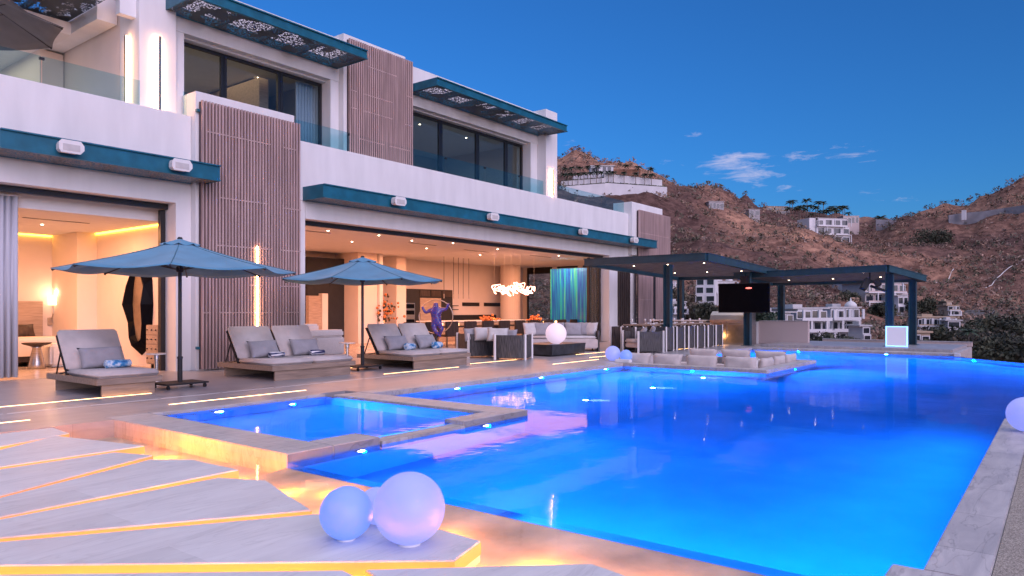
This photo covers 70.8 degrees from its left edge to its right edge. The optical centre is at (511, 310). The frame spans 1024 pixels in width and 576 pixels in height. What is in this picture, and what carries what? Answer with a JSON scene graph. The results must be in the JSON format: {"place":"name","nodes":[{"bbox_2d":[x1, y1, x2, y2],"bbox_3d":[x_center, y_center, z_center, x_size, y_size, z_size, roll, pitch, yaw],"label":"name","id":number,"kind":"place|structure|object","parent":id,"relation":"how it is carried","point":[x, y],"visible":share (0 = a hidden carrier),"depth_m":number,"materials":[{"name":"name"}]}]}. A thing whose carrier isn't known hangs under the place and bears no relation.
{"place":"outdoors","nodes":[
{"label":"outdoors","id":0,"kind":"place"},
{"bbox_2d":[0,570,352,575],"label":"floating slab","id":1,"kind":"structure","parent":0,"point":[303,573],"depth_m":3.82,"materials":[{"name":"stone"}]},
{"bbox_2d":[93,437,268,478],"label":"reflecting pool floor","id":2,"kind":"structure","parent":0,"point":[155,452],"depth_m":7.98,"materials":[{"name":"stone"}]},
{"bbox_2d":[0,428,68,449],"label":"floating slab","id":3,"kind":"structure","parent":2,"relation":"on","point":[11,439],"depth_m":8.00,"materials":[{"name":"stone"}]},
{"bbox_2d":[0,436,144,468],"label":"floating slab","id":4,"kind":"structure","parent":2,"relation":"on","point":[54,448],"depth_m":7.25,"materials":[{"name":"stone"}]},
{"bbox_2d":[0,452,152,497],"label":"floating slab","id":5,"kind":"structure","parent":2,"relation":"on","point":[16,480],"depth_m":6.30,"materials":[{"name":"stone"}]},
{"bbox_2d":[0,459,238,518],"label":"floating slab","id":6,"kind":"structure","parent":2,"relation":"on","point":[147,475],"depth_m":5.82,"materials":[{"name":"stone"}]},
{"bbox_2d":[0,478,311,541],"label":"floating slab","id":7,"kind":"structure","parent":2,"relation":"on","point":[215,500],"depth_m":5.04,"materials":[{"name":"stone"}]},
{"bbox_2d":[0,514,480,575],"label":"floating slab","id":8,"kind":"structure","parent":2,"relation":"on","point":[300,543],"depth_m":4.20,"materials":[{"name":"stone"}]},
{"bbox_2d":[319,486,372,541],"bbox_3d":[-1.013,1.238,4.405,0.323,0.323,0.323,0,0,37],"label":"globe lamp","id":9,"kind":"object","parent":8,"relation":"on","point":[345,513],"visible":1,"depth_m":4.29,"materials":[{"name":"blue"}]},
{"bbox_2d":[373,472,444,547],"bbox_3d":[-0.617,1.186,4.320,0.428,0.428,0.428,0,0,37],"label":"globe lamp","id":10,"kind":"object","parent":8,"relation":"on","point":[408,509],"visible":1,"depth_m":4.17,"materials":[{"name":"grey"}]},
{"bbox_2d":[365,564,624,575],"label":"floating slab","id":11,"kind":"structure","parent":2,"relation":"on","point":[566,570],"depth_m":3.86,"materials":[{"name":"stone"}]},
{"bbox_2d":[249,468,765,575],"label":"submerged shelf","id":12,"kind":"object","parent":2,"relation":"on","point":[505,541],"visible":0.29,"depth_m":4.78,"materials":[{"name":"stone"}]},
{"bbox_2d":[0,343,741,439],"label":"pool deck","id":13,"kind":"structure","parent":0,"point":[85,420],"depth_m":12.74,"materials":[{"name":"stone"}]},
{"bbox_2d":[46,329,161,397],"bbox_3d":[-7.067,0.870,12.457,2.000,1.059,1.050,0,0,37],"label":"sun lounger","id":14,"kind":"object","parent":13,"relation":"on","point":[121,381],"visible":0.98,"depth_m":12.25,"materials":[{"name":"fabric"}]},
{"bbox_2d":[77,346,122,368],"bbox_3d":[-7.145,0.815,12.549,0.277,0.352,0.740,0,0,37],"label":"pillow","id":15,"kind":"object","parent":14,"relation":"on","point":[94,357],"visible":0.88,"depth_m":12.41,"materials":[{"name":"grey fabric"}]},
{"bbox_2d":[104,359,131,367],"bbox_3d":[-6.856,0.924,12.510,0.190,0.141,0.434,0,0,37],"label":"rolled towel","id":16,"kind":"object","parent":14,"relation":"on","point":[118,363],"visible":1,"depth_m":12.44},
{"bbox_2d":[50,237,295,389],"bbox_3d":[-6.024,0.034,13.064,3.737,2.728,3.737,0,0,1],"label":"parasol","id":17,"kind":"object","parent":13,"relation":"on","point":[179,257],"visible":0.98,"depth_m":12.76,"materials":[{"name":"fabric"}]},
{"bbox_2d":[217,325,355,380],"bbox_3d":[-4.863,0.870,15.587,2.000,1.059,2.100,0,0,37],"label":"sun lounger","id":18,"kind":"object","parent":13,"relation":"on","point":[288,366],"visible":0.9,"depth_m":15.24,"materials":[{"name":"fabric"}]},
{"bbox_2d":[246,340,278,357],"bbox_3d":[-5.254,0.815,15.269,0.270,0.355,0.749,0,0,37],"label":"pillow","id":19,"kind":"object","parent":18,"relation":"on","point":[258,349],"visible":0.89,"depth_m":15.13,"materials":[{"name":"grey fabric"}]},
{"bbox_2d":[289,338,318,355],"bbox_3d":[-4.628,0.815,16.099,0.278,0.357,0.747,0,0,37],"label":"pillow","id":20,"kind":"object","parent":18,"relation":"on","point":[301,346],"visible":0.88,"depth_m":15.96,"materials":[{"name":"grey fabric"}]},
{"bbox_2d":[0,0,669,381],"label":"villa","id":21,"kind":"object","parent":13,"relation":"on","point":[302,148],"visible":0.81,"depth_m":19.34,"materials":[{"name":"white paint"}]},
{"bbox_2d":[0,193,20,377],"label":"curtain","id":22,"kind":"object","parent":21,"relation":"hanging from","point":[8,285],"visible":1,"depth_m":14.46,"materials":[{"name":"fabric"}]},
{"bbox_2d":[0,0,63,50],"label":"parasol","id":23,"kind":"object","parent":21,"relation":"on","point":[21,28],"visible":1,"depth_m":16.28,"materials":[{"name":"grey fabric"}]},
{"bbox_2d":[21,342,51,368],"bbox_3d":[-11.374,1.083,17.229,0.620,0.635,0.620,0,0,37],"label":"pedestal table","id":24,"kind":"object","parent":21,"relation":"on","point":[36,360],"visible":1,"depth_m":17.12,"materials":[{"name":"metal"}]},
{"bbox_2d":[18,301,56,361],"bbox_3d":[-12.903,0.575,18.391,2.140,1.650,2.350,0,0,37],"label":"bed","id":25,"kind":"object","parent":21,"relation":"on","point":[30,312],"visible":0.34,"depth_m":19.56,"materials":[{"name":"fabric"}]},
{"bbox_2d":[42,343,62,366],"bbox_3d":[-11.185,1.100,18.053,0.600,0.560,0.900,0,0,37],"label":"ottoman","id":26,"kind":"object","parent":21,"relation":"on","point":[50,352],"visible":0.31,"depth_m":17.63,"materials":[{"name":"white fabric"}]},
{"bbox_2d":[56,139,84,154],"bbox_3d":[-8.475,-3.115,13.784,0.251,0.246,0.446,0,0,37],"label":"loudspeaker","id":27,"kind":"object","parent":21,"relation":"attached to","point":[69,146],"visible":1,"depth_m":13.69,"materials":[{"name":"plastic"}]},
{"bbox_2d":[122,276,152,354],"bbox_3d":[-9.381,-0.143,17.974,1.203,2.550,0.265,0,0,37],"label":"mirror","id":28,"kind":"object","parent":21,"relation":"attached to","point":[137,303],"visible":0.72,"depth_m":17.95,"materials":[{"name":"brown metal"}]},
{"bbox_2d":[146,325,157,367],"bbox_3d":[-8.478,0.875,17.231,0.600,1.050,0.348,0,0,37],"label":"dresser","id":29,"kind":"object","parent":21,"relation":"on","point":[152,339],"visible":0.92,"depth_m":17.13,"materials":[{"name":"brown wood"}]},
{"bbox_2d":[169,158,192,171],"bbox_3d":[-7.157,-3.115,15.508,0.251,0.246,0.446,0,0,37],"label":"loudspeaker","id":30,"kind":"object","parent":21,"relation":"attached to","point":[177,164],"visible":1,"depth_m":15.41,"materials":[{"name":"plastic"}]},
{"bbox_2d":[184,42,223,97],"bbox_3d":[-7.762,-5.225,17.904,0.080,2.630,1.240,0,0,37],"label":"window","id":31,"kind":"structure","parent":21,"relation":"in","point":[221,56],"depth_m":18.32,"materials":[{"name":"black metal"}]},
{"bbox_2d":[224,54,279,111],"bbox_3d":[-6.875,-5.225,19.064,0.080,2.630,1.660,0,0,37],"label":"window","id":32,"kind":"structure","parent":21,"relation":"in","point":[226,57],"depth_m":19.09,"materials":[{"name":"black metal"}]},
{"bbox_2d":[280,71,321,144],"bbox_3d":[-5.946,-5.225,20.279,0.080,2.630,1.380,0,0,37],"label":"window","id":33,"kind":"structure","parent":21,"relation":"in","point":[282,74],"depth_m":20.69,"materials":[{"name":"black metal"}]},
{"bbox_2d":[305,324,345,354],"bbox_3d":[-6.086,0.890,20.978,1.650,0.980,1.960,0,0,37],"label":"white sofa","id":34,"kind":"object","parent":21,"relation":"on","point":[328,340],"visible":0.35,"depth_m":20.82,"materials":[{"name":"fabric"}]},
{"bbox_2d":[376,293,405,323],"bbox_3d":[-5.425,0.327,31.673,1.137,2.145,1.536,0,0,37],"label":"flower arrangement","id":35,"kind":"object","parent":21,"relation":"on","point":[390,311],"visible":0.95,"depth_m":31.39,"materials":[{"name":"orange plant"}]},
{"bbox_2d":[413,112,440,171],"bbox_3d":[-3.152,-5.225,23.934,0.080,2.630,2.200,0,0,37],"label":"window","id":36,"kind":"structure","parent":21,"relation":"in","point":[414,114],"depth_m":24.73,"materials":[{"name":"black metal"}]},
{"bbox_2d":[419,299,452,341],"bbox_3d":[-2.702,0.501,25.600,1.177,1.798,0.399,0,0,18],"label":"ring sculpture","id":37,"kind":"object","parent":21,"relation":"on","point":[435,311],"visible":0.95,"depth_m":25.52,"materials":[{"name":"purple metal"}]},
{"bbox_2d":[437,321,458,346],"bbox_3d":[-2.479,0.910,27.523,0.570,0.980,0.720,0,0,37],"label":"brown chair","id":38,"kind":"object","parent":21,"relation":"on","point":[452,330],"visible":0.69,"depth_m":27.34,"materials":[{"name":"brown wood"}]},
{"bbox_2d":[441,121,477,179],"bbox_3d":[-1.883,-5.225,25.594,0.080,2.630,1.960,0,0,37],"label":"window","id":39,"kind":"structure","parent":21,"relation":"in","point":[475,133],"depth_m":26.13,"materials":[{"name":"black metal"}]},
{"bbox_2d":[478,132,505,185],"bbox_3d":[-0.766,-5.225,27.056,0.080,2.630,1.700,0,0,37],"label":"window","id":40,"kind":"structure","parent":21,"relation":"in","point":[481,134],"depth_m":27.65,"materials":[{"name":"black metal"}]},
{"bbox_2d":[506,141,522,189],"bbox_3d":[0.075,-5.225,28.156,0.080,2.630,1.050,0,0,37],"label":"window","id":41,"kind":"structure","parent":21,"relation":"in","point":[507,142],"depth_m":28.48,"materials":[{"name":"black metal"}]},
{"bbox_2d":[527,267,551,322],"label":"glazed door","id":42,"kind":"structure","parent":21,"relation":"in","point":[541,270],"depth_m":41.57,"materials":[{"name":"glass"}]},
{"bbox_2d":[550,267,586,322],"bbox_3d":[2.756,-0.325,34.724,2.164,3.450,0.120,0,0,37],"label":"painting","id":43,"kind":"object","parent":21,"relation":"on","point":[568,294],"visible":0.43,"depth_m":34.67,"materials":[{"name":"blue paint"}]},
{"bbox_2d":[587,267,599,330],"bbox_3d":[3.453,-0.470,32.410,0.640,3.731,0.990,0,0,37],"label":"stacked glass door","id":44,"kind":"structure","parent":21,"relation":"in","point":[593,274],"depth_m":32.60,"materials":[{"name":"black metal"}]},
{"bbox_2d":[282,256,441,370],"bbox_3d":[-3.536,0.054,17.027,3.570,2.688,3.570,0,0,-15],"label":"parasol","id":45,"kind":"object","parent":13,"relation":"on","point":[362,271],"visible":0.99,"depth_m":16.62,"materials":[{"name":"fabric"}]},
{"bbox_2d":[357,323,470,368],"bbox_3d":[-2.501,0.870,18.464,2.000,1.059,2.100,0,0,37],"label":"sun lounger","id":46,"kind":"object","parent":13,"relation":"on","point":[421,358],"visible":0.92,"depth_m":18.09,"materials":[{"name":"fabric"}]},
{"bbox_2d":[384,335,407,349],"bbox_3d":[-2.890,0.817,18.145,0.281,0.354,0.740,0,0,37],"label":"pillow","id":47,"kind":"object","parent":46,"relation":"on","point":[395,342],"visible":0.89,"depth_m":17.99,"materials":[{"name":"grey fabric"}]},
{"bbox_2d":[414,334,435,348],"bbox_3d":[-2.262,0.816,18.974,0.290,0.354,0.750,0,0,37],"label":"pillow","id":48,"kind":"object","parent":46,"relation":"on","point":[424,341],"visible":0.87,"depth_m":18.80,"materials":[{"name":"grey fabric"}]},
{"bbox_2d":[456,333,492,357],"bbox_3d":[-1.022,1.038,21.725,1.110,0.724,1.004,0,0,-20],"label":"rope armchair","id":49,"kind":"object","parent":13,"relation":"on","point":[479,347],"visible":0.64,"depth_m":21.26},
{"bbox_2d":[493,333,532,359],"bbox_3d":[0.004,1.038,20.777,1.110,0.724,1.004,0,0,9],"label":"rope armchair","id":50,"kind":"object","parent":13,"relation":"on","point":[512,346],"visible":0.96,"depth_m":20.30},
{"bbox_2d":[533,342,585,355],"bbox_3d":[1.290,1.220,22.829,1.280,0.360,1.920,0,0,37],"label":"coffee table","id":51,"kind":"object","parent":13,"relation":"on","point":[551,349],"visible":0.71,"depth_m":22.12,"materials":[{"name":"stone"}]},
{"bbox_2d":[546,323,566,343],"bbox_3d":[1.363,0.715,22.300,0.650,0.650,0.650,0,0,37],"label":"globe lamp","id":52,"kind":"object","parent":51,"relation":"on","point":[556,333],"visible":0.99,"depth_m":22.07,"materials":[{"name":"grey"}]},
{"bbox_2d":[522,328,599,350],"bbox_3d":[1.687,1.010,25.110,2.630,0.780,1.060,0,0,0],"label":"outdoor sofa","id":53,"kind":"object","parent":13,"relation":"on","point":[591,342],"visible":0.45,"depth_m":24.61,"materials":[{"name":"fabric"}]},
{"bbox_2d":[610,326,629,348],"bbox_3d":[3.897,0.980,25.973,0.604,0.840,0.690,0,0,35],"label":"rope dining chair","id":54,"kind":"object","parent":13,"relation":"on","point":[614,335],"visible":0.49,"depth_m":25.77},
{"bbox_2d":[622,330,664,352],"bbox_3d":[4.438,1.038,24.191,1.105,0.724,1.108,0,0,-20],"label":"rope armchair","id":55,"kind":"object","parent":13,"relation":"on","point":[648,341],"visible":0.93,"depth_m":23.78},
{"bbox_2d":[655,326,673,350],"bbox_3d":[5.252,0.980,24.936,0.604,0.840,0.690,0,0,37],"label":"rope dining chair","id":56,"kind":"object","parent":13,"relation":"on","point":[669,338],"visible":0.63,"depth_m":24.64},
{"bbox_2d":[673,326,684,349],"bbox_3d":[5.799,0.980,25.652,0.604,0.840,0.690,0,0,41],"label":"rope dining chair","id":57,"kind":"object","parent":13,"relation":"on","point":[679,337],"visible":0.63,"depth_m":25.34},
{"bbox_2d":[678,325,694,348],"bbox_3d":[6.344,0.980,26.365,0.604,0.840,0.690,0,0,34],"label":"rope dining chair","id":58,"kind":"object","parent":13,"relation":"on","point":[689,336],"visible":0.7,"depth_m":26.05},
{"bbox_2d":[684,325,704,347],"bbox_3d":[6.892,0.980,27.082,0.604,0.840,0.690,0,0,41],"label":"rope dining chair","id":59,"kind":"object","parent":13,"relation":"on","point":[699,336],"visible":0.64,"depth_m":26.77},
{"bbox_2d":[416,319,527,341],"bbox_3d":[-1.702,0.935,34.657,1.100,0.930,7.100,0,0,37],"label":"dining table","id":60,"kind":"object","parent":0,"point":[461,330],"depth_m":33.14,"materials":[{"name":"brown wood"}]},
{"bbox_2d":[15,0,1023,219],"label":"sky","id":61,"kind":"structure","parent":0,"point":[890,108],"materials":[{"name":"blue"}]},
{"bbox_2d":[498,511,805,575],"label":"pool floor","id":62,"kind":"structure","parent":0,"point":[736,564],"depth_m":8.39,"materials":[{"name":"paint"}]},
{"bbox_2d":[346,478,505,514],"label":"pool wall","id":63,"kind":"structure","parent":62,"relation":"on","point":[473,506],"depth_m":9.10,"materials":[{"name":"tile"}]},
{"bbox_2d":[361,347,751,395],"bbox_3d":[3.196,1.478,19.716,0.330,0.164,18.770,0,0,37],"label":"coping","id":64,"kind":"object","parent":63,"relation":"on","point":[441,385],"visible":0.52,"depth_m":14.76,"materials":[{"name":"stone"}]},
{"bbox_2d":[885,418,1023,575],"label":"coping","id":65,"kind":"object","parent":63,"relation":"on","point":[969,543],"visible":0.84,"depth_m":4.82,"materials":[{"name":"stone"}]},
{"bbox_2d":[1005,397,1023,431],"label":"globe lamp","id":66,"kind":"object","parent":65,"relation":"on","point":[1014,412],"visible":1,"depth_m":8.24,"materials":[{"name":"white"}]},
{"bbox_2d":[289,350,1023,575],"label":"water","id":67,"kind":"structure","parent":0,"point":[843,464],"depth_m":7.37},
{"bbox_2d":[600,342,760,349],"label":"pool deck","id":68,"kind":"structure","parent":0,"point":[733,345],"depth_m":28.72,"materials":[{"name":"stone"}]},
{"bbox_2d":[583,253,777,350],"bbox_3d":[7.089,-0.264,28.579,5.010,3.328,8.540,0,0,37],"label":"pergola","id":69,"kind":"object","parent":68,"relation":"on","point":[670,268],"visible":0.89,"depth_m":27.23,"materials":[{"name":"blue metal"}]},
{"bbox_2d":[718,276,769,312],"bbox_3d":[9.178,-0.630,28.356,2.040,1.440,0.398,0,0,37],"label":"television","id":70,"kind":"object","parent":69,"relation":"hanging from","point":[743,296],"visible":1,"depth_m":28.20,"materials":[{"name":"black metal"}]},
{"bbox_2d":[706,311,755,344],"bbox_3d":[9.124,0.714,30.048,1.800,1.372,0.998,0,0,37],"label":"barbecue grill","id":71,"kind":"object","parent":68,"relation":"on","point":[732,323],"visible":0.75,"depth_m":29.64,"materials":[{"name":"metal"}]},
{"bbox_2d":[728,325,742,342],"bbox_3d":[9.218,0.960,29.446,0.820,0.720,0.014,0,0,37],"label":"door","id":72,"kind":"structure","parent":71,"relation":"in","point":[735,332],"depth_m":29.49,"materials":[{"name":"wood"}]},
{"bbox_2d":[529,150,1023,358],"bbox_3d":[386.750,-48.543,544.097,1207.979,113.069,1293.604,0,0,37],"label":"hills","id":73,"kind":"structure","parent":0,"point":[670,207],"depth_m":295.06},
{"bbox_2d":[559,165,666,196],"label":"hilltop villa","id":74,"kind":"object","parent":73,"relation":"on","point":[621,184],"visible":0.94,"depth_m":310.29,"materials":[{"name":"white concrete"}]},
{"bbox_2d":[692,301,717,319],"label":"broad tree","id":75,"kind":"object","parent":73,"relation":"on","point":[705,311],"visible":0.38,"depth_m":113.09,"materials":[{"name":"green plant"}]},
{"bbox_2d":[695,280,721,304],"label":"hillside house","id":76,"kind":"structure","parent":73,"relation":"on","point":[706,290],"depth_m":158.26,"materials":[{"name":"paint"}]},
{"bbox_2d":[529,145,1023,339],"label":"hillside scrub","id":77,"kind":"object","parent":73,"relation":"on","point":[877,329],"visible":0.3,"depth_m":262.33,"materials":[{"name":"brown plant"}]},
{"bbox_2d":[771,304,836,339],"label":"hillside house","id":78,"kind":"structure","parent":73,"relation":"on","point":[817,318],"depth_m":92.36,"materials":[{"name":"paint"}]},
{"bbox_2d":[797,218,851,243],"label":"hillside house","id":79,"kind":"structure","parent":73,"relation":"on","point":[839,227],"depth_m":339.99,"materials":[{"name":"white concrete"}]},
{"bbox_2d":[823,298,864,336],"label":"hillside house","id":80,"kind":"structure","parent":73,"relation":"on","point":[848,312],"depth_m":97.44,"materials":[{"name":"white concrete"}]},
{"bbox_2d":[844,321,871,338],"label":"hillside house","id":81,"kind":"structure","parent":73,"relation":"on","point":[857,329],"depth_m":89.32,"materials":[{"name":"white concrete"}]},
{"bbox_2d":[842,283,907,306],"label":"hillside house","id":82,"kind":"structure","parent":73,"relation":"on","point":[871,296],"depth_m":185.97,"materials":[{"name":"white concrete"}]},
{"bbox_2d":[866,301,897,317],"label":"broad tree","id":83,"kind":"object","parent":73,"relation":"on","point":[876,308],"visible":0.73,"depth_m":169.69,"materials":[{"name":"green plant"}]},
{"bbox_2d":[881,294,907,315],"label":"hillside house","id":84,"kind":"structure","parent":73,"relation":"on","point":[900,301],"depth_m":180.20,"materials":[{"name":"white concrete"}]},
{"bbox_2d":[904,294,939,314],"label":"broad tree","id":85,"kind":"object","parent":73,"relation":"on","point":[926,305],"visible":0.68,"depth_m":177.74,"materials":[{"name":"green plant"}]},
{"bbox_2d":[903,314,956,330],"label":"hillside house","id":86,"kind":"structure","parent":73,"relation":"on","point":[926,320],"depth_m":128.50,"materials":[{"name":"white concrete"}]},
{"bbox_2d":[909,227,955,243],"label":"broad tree","id":87,"kind":"object","parent":73,"relation":"on","point":[936,236],"visible":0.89,"depth_m":327.75,"materials":[{"name":"green plant"}]},
{"bbox_2d":[917,324,966,340],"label":"broad tree","id":88,"kind":"object","parent":73,"relation":"on","point":[942,334],"visible":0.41,"depth_m":82.16,"materials":[{"name":"green plant"}]},
{"bbox_2d":[936,303,961,318],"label":"hillside house","id":89,"kind":"structure","parent":73,"relation":"on","point":[948,309],"depth_m":165.21,"materials":[{"name":"paint"}]},
{"bbox_2d":[948,328,1018,355],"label":"broad tree","id":90,"kind":"object","parent":73,"relation":"on","point":[973,339],"visible":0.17,"depth_m":69.90,"materials":[{"name":"green plant"}]},
{"bbox_2d":[948,205,1023,224],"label":"retaining wall","id":91,"kind":"structure","parent":73,"relation":"on","point":[973,217],"depth_m":346.36,"materials":[{"name":"concrete"}]},
{"bbox_2d":[958,309,1022,341],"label":"broad tree","id":92,"kind":"object","parent":73,"relation":"on","point":[972,323],"visible":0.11,"depth_m":83.44,"materials":[{"name":"green plant"}]},
{"bbox_2d":[972,326,1023,362],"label":"broad tree","id":93,"kind":"object","parent":73,"relation":"on","point":[1016,352],"visible":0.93,"depth_m":58.50,"materials":[{"name":"green plant"}]},
{"bbox_2d":[972,331,1023,361],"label":"broad tree","id":94,"kind":"object","parent":73,"relation":"on","point":[976,348],"visible":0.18,"depth_m":61.66,"materials":[{"name":"green plant"}]},
{"bbox_2d":[973,308,1023,337],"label":"broad tree","id":95,"kind":"object","parent":73,"relation":"on","point":[1004,323],"visible":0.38,"depth_m":74.69,"materials":[{"name":"green plant"}]},
{"bbox_2d":[753,347,971,357],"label":"platform","id":96,"kind":"structure","parent":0,"point":[966,352],"depth_m":25.23,"materials":[{"name":"stone"}]},
{"bbox_2d":[761,341,966,351],"bbox_3d":[13.529,1.357,27.734,6.390,0.093,4.500,0,0,37],"label":"platform step","id":97,"kind":"object","parent":96,"relation":"on","point":[921,347],"visible":0.89,"depth_m":26.87,"materials":[{"name":"stone"}]},
{"bbox_2d":[759,320,809,343],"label":"garden wall","id":98,"kind":"structure","parent":97,"relation":"on","point":[772,331],"depth_m":29.80,"materials":[{"name":"stone"}]},
{"bbox_2d":[732,265,927,346],"bbox_3d":[12.507,-0.159,28.547,6.284,2.938,3.731,0,0,42],"label":"pergola","id":99,"kind":"object","parent":97,"relation":"on","point":[889,276],"visible":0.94,"depth_m":27.56,"materials":[{"name":"blue metal"}]},
{"bbox_2d":[859,272,886,291],"bbox_3d":[13.198,-1.054,26.337,0.908,0.792,0.402,0,0,28],"label":"black loudspeaker","id":100,"kind":"object","parent":99,"relation":"attached to","point":[866,282],"visible":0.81,"depth_m":26.32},
{"bbox_2d":[885,326,907,346],"bbox_3d":[13.847,0.935,25.918,0.710,0.730,0.080,0,0,37],"label":"light panel","id":101,"kind":"object","parent":97,"relation":"on","point":[896,336],"visible":1,"depth_m":25.89,"materials":[{"name":"grey"}]},
{"bbox_2d":[822,338,972,346],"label":"garden wall","id":102,"kind":"structure","parent":96,"relation":"on","point":[969,344],"depth_m":28.71,"materials":[{"name":"concrete"}]},
{"bbox_2d":[992,457,1023,575],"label":"terrace","id":103,"kind":"structure","parent":0,"point":[1010,559],"depth_m":4.39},
{"label":"spa floor","id":104,"kind":"structure","parent":0,"visible":0},
{"bbox_2d":[378,424,443,436],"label":"spa wall","id":105,"kind":"structure","parent":104,"relation":"on","point":[410,430],"depth_m":10.83,"materials":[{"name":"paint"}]},
{"bbox_2d":[105,392,527,480],"bbox_3d":[-2.540,1.600,9.784,3.980,0.400,3.980,0,0,37],"label":"spa coping","id":106,"kind":"object","parent":105,"relation":"on","point":[269,453],"visible":0.47,"depth_m":8.32,"materials":[{"name":"stone"}]},
{"bbox_2d":[163,397,473,440],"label":"spa water","id":107,"kind":"structure","parent":105,"relation":"in","point":[311,419],"depth_m":9.69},
{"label":"sunken lounge floor","id":108,"kind":"structure","parent":0,"visible":0},
{"bbox_2d":[585,354,815,373],"bbox_3d":[5.235,1.650,20.103,5.100,0.500,4.300,0,0,37],"label":"sunken lounge coping","id":109,"kind":"object","parent":108,"relation":"on","point":[781,367],"visible":0.3,"depth_m":18.29,"materials":[{"name":"stone"}]},
{"bbox_2d":[681,361,723,366],"bbox_3d":[5.378,1.748,19.994,4.020,0.335,3.580,0,0,37],"label":"sunken sofa","id":110,"kind":"object","parent":108,"relation":"on","point":[717,365],"depth_m":21.42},
{"bbox_2d":[653,353,682,364],"bbox_3d":[4.097,1.370,19.026,0.860,0.451,0.240,0,0,37],"label":"cushion","id":111,"kind":"object","parent":110,"relation":"on","point":[675,359],"visible":0.59,"depth_m":18.94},
{"bbox_2d":[686,354,717,366],"bbox_3d":[4.851,1.369,18.448,0.860,0.449,0.247,0,0,37],"label":"cushion","id":112,"kind":"object","parent":110,"relation":"on","point":[696,360],"visible":0.61,"depth_m":18.36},
{"bbox_2d":[721,349,750,363],"bbox_3d":[6.564,1.371,21.101,0.900,0.448,0.249,0,0,37],"label":"cushion","id":113,"kind":"object","parent":110,"relation":"on","point":[738,353],"visible":0.56,"depth_m":21.01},
{"bbox_2d":[724,356,757,368],"bbox_3d":[5.644,1.370,17.838,0.860,0.451,0.243,0,0,37],"label":"cushion","id":114,"kind":"object","parent":110,"relation":"on","point":[741,362],"visible":0.59,"depth_m":17.76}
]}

